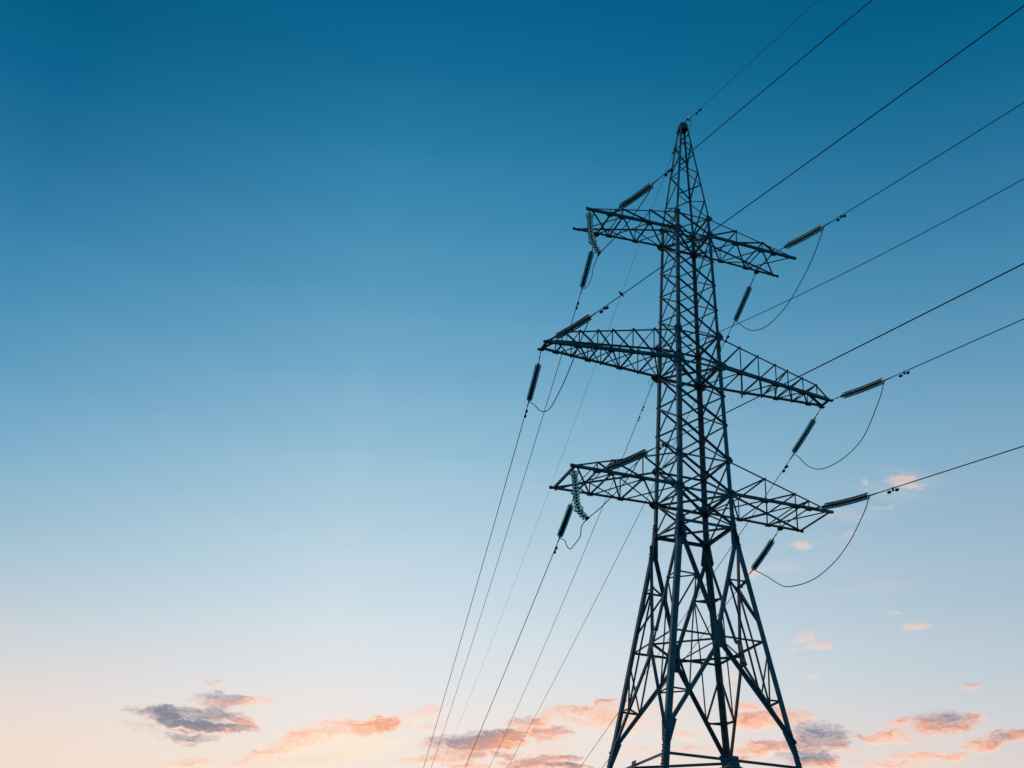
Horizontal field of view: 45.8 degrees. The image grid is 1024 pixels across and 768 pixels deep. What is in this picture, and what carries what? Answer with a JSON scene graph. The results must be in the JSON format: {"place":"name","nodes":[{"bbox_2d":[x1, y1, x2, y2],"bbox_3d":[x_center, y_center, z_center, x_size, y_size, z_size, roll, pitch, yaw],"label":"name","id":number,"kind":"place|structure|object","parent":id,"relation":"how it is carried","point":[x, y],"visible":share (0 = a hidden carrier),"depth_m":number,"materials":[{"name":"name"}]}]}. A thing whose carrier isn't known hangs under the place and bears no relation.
{"place":"outdoors","nodes":[
{"label":"outdoors","id":0,"kind":"place"},
{"bbox_2d":[0,0,1023,767],"label":"sky","id":1,"kind":"structure","parent":0,"point":[282,283],"materials":[{"name":"blue"}]},
{"label":"ground","id":2,"kind":"structure","parent":0,"visible":0},
{"bbox_2d":[537,121,833,767],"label":"transmission tower","id":3,"kind":"structure","parent":2,"relation":"on","point":[675,661],"depth_m":47.19,"materials":[{"name":"metal"}]},
{"bbox_2d":[526,350,540,406],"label":"insulator string","id":4,"kind":"object","parent":3,"relation":"attached to","point":[533,383],"visible":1,"depth_m":49.34,"materials":[{"name":"ceramic"}]},
{"bbox_2d":[423,407,527,767],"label":"conductor","id":5,"kind":"object","parent":4,"relation":"hanging from","point":[526,411],"visible":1,"depth_m":61.51,"materials":[{"name":"metal"}]},
{"bbox_2d":[557,499,573,542],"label":"insulator string","id":6,"kind":"object","parent":3,"relation":"attached to","point":[565,520],"visible":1,"depth_m":48.15,"materials":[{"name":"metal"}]},
{"bbox_2d":[465,543,557,766],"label":"conductor","id":7,"kind":"object","parent":6,"relation":"hanging from","point":[555,549],"visible":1,"depth_m":57.19,"materials":[{"name":"metal"}]},
{"bbox_2d":[547,313,595,341],"bbox_3d":[2.231,-2.127,46.319,0.264,0.593,3.576,17,-31,-25],"label":"insulator string","id":8,"kind":"object","parent":3,"relation":"attached to","point":[579,323],"visible":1,"depth_m":46.01,"materials":[{"name":"ceramic"}]},
{"bbox_2d":[529,318,589,411],"bbox_3d":[1.768,-0.215,47.452,0.038,1.999,6.566,12,-29,-16],"label":"jumper wire","id":9,"kind":"object","parent":8,"relation":"hanging from","point":[567,373],"visible":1,"depth_m":46.33,"materials":[{"name":"metal"}]},
{"bbox_2d":[596,5,1023,313],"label":"conductor","id":10,"kind":"object","parent":8,"relation":"attached to","point":[606,307],"visible":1,"depth_m":35.23,"materials":[{"name":"metal"}]},
{"bbox_2d":[489,380,656,767],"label":"optical cable","id":11,"kind":"object","parent":3,"relation":"attached to","point":[583,553],"visible":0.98,"depth_m":62.42,"materials":[{"name":"black plastic"}]},
{"bbox_2d":[569,467,589,520],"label":"jumper insulator string","id":12,"kind":"object","parent":3,"relation":"hanging from","point":[575,493],"visible":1,"depth_m":44.09,"materials":[{"name":"glass"}]},
{"bbox_2d":[560,453,645,548],"bbox_3d":[2.788,4.880,45.329,1.160,1.783,8.443,11,-29,-15],"label":"jumper wire","id":13,"kind":"object","parent":12,"relation":"hanging from","point":[603,505],"visible":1,"depth_m":43.11,"materials":[{"name":"metal"}]},
{"bbox_2d":[580,237,595,293],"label":"insulator string","id":14,"kind":"object","parent":3,"relation":"attached to","point":[587,268],"visible":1,"depth_m":54.10,"materials":[{"name":"ceramic"}]},
{"bbox_2d":[431,294,580,766],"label":"conductor","id":15,"kind":"object","parent":14,"relation":"hanging from","point":[576,308],"visible":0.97,"depth_m":72.52,"materials":[{"name":"metal"}]},
{"bbox_2d":[585,209,600,255],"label":"jumper insulator string","id":16,"kind":"object","parent":3,"relation":"hanging from","point":[589,215],"visible":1,"depth_m":50.29,"materials":[{"name":"glass"}]},
{"bbox_2d":[582,184,652,288],"bbox_3d":[3.881,-5.584,51.246,1.188,1.697,8.092,11,-29,-15],"label":"jumper wire","id":17,"kind":"object","parent":16,"relation":"hanging from","point":[617,234],"visible":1,"depth_m":49.27,"materials":[{"name":"metal"}]},
{"bbox_2d":[597,449,652,470],"bbox_3d":[4.028,2.751,43.495,0.264,0.618,3.588,17,-31,-24],"label":"insulator string","id":18,"kind":"object","parent":3,"relation":"attached to","point":[625,461],"visible":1,"depth_m":43.19,"materials":[{"name":"glass"}]},
{"bbox_2d":[653,263,1023,449],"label":"conductor","id":19,"kind":"object","parent":18,"relation":"attached to","point":[663,445],"visible":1,"depth_m":34.26,"materials":[{"name":"metal"}]},
{"bbox_2d":[612,179,658,212],"bbox_3d":[4.984,-7.627,49.563,0.264,0.693,3.627,16,-31,-23],"label":"insulator string","id":20,"kind":"object","parent":3,"relation":"attached to","point":[636,196],"visible":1,"depth_m":49.32,"materials":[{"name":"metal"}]},
{"bbox_2d":[658,0,871,178],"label":"conductor","id":21,"kind":"object","parent":20,"relation":"attached to","point":[668,171],"visible":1,"depth_m":42.65,"materials":[{"name":"metal"}]},
{"bbox_2d":[732,274,755,325],"bbox_3d":[10.722,-3.895,55.954,0.264,0.752,3.727,6,-28,-6],"label":"insulator string","id":22,"kind":"object","parent":3,"relation":"attached to","point":[747,292],"visible":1,"depth_m":56.00,"materials":[{"name":"ceramic"}]},
{"bbox_2d":[507,326,732,767],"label":"conductor","id":23,"kind":"object","parent":22,"relation":"attached to","point":[728,336],"visible":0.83,"depth_m":79.67,"materials":[{"name":"metal"}]},
{"bbox_2d":[749,531,778,573],"bbox_3d":[10.551,7.001,50.643,0.264,0.809,3.599,7,-28,-8],"label":"insulator string","id":24,"kind":"object","parent":3,"relation":"attached to","point":[762,555],"visible":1,"depth_m":50.61,"materials":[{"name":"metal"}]},
{"bbox_2d":[602,574,749,767],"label":"conductor","id":25,"kind":"object","parent":24,"relation":"attached to","point":[687,655],"visible":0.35,"depth_m":58.33,"materials":[{"name":"metal"}]},
{"bbox_2d":[775,222,830,252],"bbox_3d":[12.323,-6.204,51.578,0.264,0.649,3.617,16,-31,-23],"label":"insulator string","id":26,"kind":"object","parent":3,"relation":"attached to","point":[804,237],"visible":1,"depth_m":51.35,"materials":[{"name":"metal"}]},
{"bbox_2d":[736,227,823,330],"bbox_3d":[11.696,-3.916,53.277,0.038,2.070,8.008,11,-29,-14],"label":"jumper wire","id":27,"kind":"object","parent":26,"relation":"hanging from","point":[794,292],"visible":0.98,"depth_m":51.73,"materials":[{"name":"metal"}]},
{"bbox_2d":[831,102,1023,221],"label":"conductor","id":28,"kind":"object","parent":26,"relation":"attached to","point":[840,216],"visible":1,"depth_m":45.75,"materials":[{"name":"metal"}]},
{"bbox_2d":[790,408,820,459],"bbox_3d":[12.836,2.170,52.987,0.264,0.950,3.570,8,-28,-9],"label":"insulator string","id":29,"kind":"object","parent":3,"relation":"attached to","point":[804,435],"visible":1,"depth_m":53.01,"materials":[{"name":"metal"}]},
{"bbox_2d":[580,460,789,766],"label":"conductor","id":30,"kind":"object","parent":29,"relation":"hanging from","point":[785,467],"visible":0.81,"depth_m":61.53,"materials":[{"name":"metal"}]},
{"bbox_2d":[811,492,877,509],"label":"insulator string","id":31,"kind":"object","parent":3,"relation":"attached to","point":[847,501],"visible":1,"depth_m":45.46,"materials":[{"name":"glass"}]},
{"bbox_2d":[755,496,869,586],"bbox_3d":[11.670,6.818,47.686,0.038,1.988,8.603,12,-29,-16],"label":"jumper wire","id":32,"kind":"object","parent":31,"relation":"hanging from","point":[831,564],"visible":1,"depth_m":46.07,"materials":[{"name":"metal"}]},
{"bbox_2d":[878,446,1023,493],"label":"conductor","id":33,"kind":"object","parent":31,"relation":"attached to","point":[892,488],"visible":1,"depth_m":41.68,"materials":[{"name":"metal"}]},
{"bbox_2d":[679,179,1023,352],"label":"optical cable","id":34,"kind":"object","parent":3,"relation":"attached to","point":[709,337],"visible":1,"depth_m":40.50,"materials":[{"name":"black plastic"}]},
{"bbox_2d":[831,377,891,399],"bbox_3d":[14.238,0.229,49.589,0.264,0.595,3.556,16,-31,-24],"label":"insulator string","id":35,"kind":"object","parent":3,"relation":"attached to","point":[864,388],"visible":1,"depth_m":49.35,"materials":[{"name":"glass"}]},
{"bbox_2d":[794,382,883,469],"bbox_3d":[13.675,2.257,50.803,0.037,2.113,6.868,12,-29,-16],"label":"jumper wire","id":36,"kind":"object","parent":35,"relation":"hanging from","point":[856,445],"visible":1,"depth_m":49.40,"materials":[{"name":"metal"}]},
{"bbox_2d":[892,319,1023,376],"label":"conductor","id":37,"kind":"object","parent":35,"relation":"attached to","point":[904,373],"visible":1,"depth_m":45.66,"materials":[{"name":"metal"}]},
{"bbox_3d":[8.084,-11.932,55.357,0.273,0.753,0.748,11,-29,-15],"label":"earth wire insulator","id":38,"kind":"object","parent":3,"relation":"attached to","visible":0},
{"bbox_2d":[689,0,817,118],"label":"earth wire","id":39,"kind":"object","parent":38,"relation":"attached to","point":[700,109],"visible":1,"depth_m":52.32,"materials":[{"name":"metal"}]},
{"bbox_3d":[7.674,-11.478,56.594,0.310,0.327,1.138,11,-29,-15],"label":"earth wire insulator","id":40,"kind":"object","parent":3,"relation":"attached to","visible":0},
{"bbox_2d":[444,148,674,758],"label":"earth wire","id":41,"kind":"object","parent":40,"relation":"attached to","point":[582,400],"visible":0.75,"depth_m":73.89,"materials":[{"name":"metal"}]}
]}

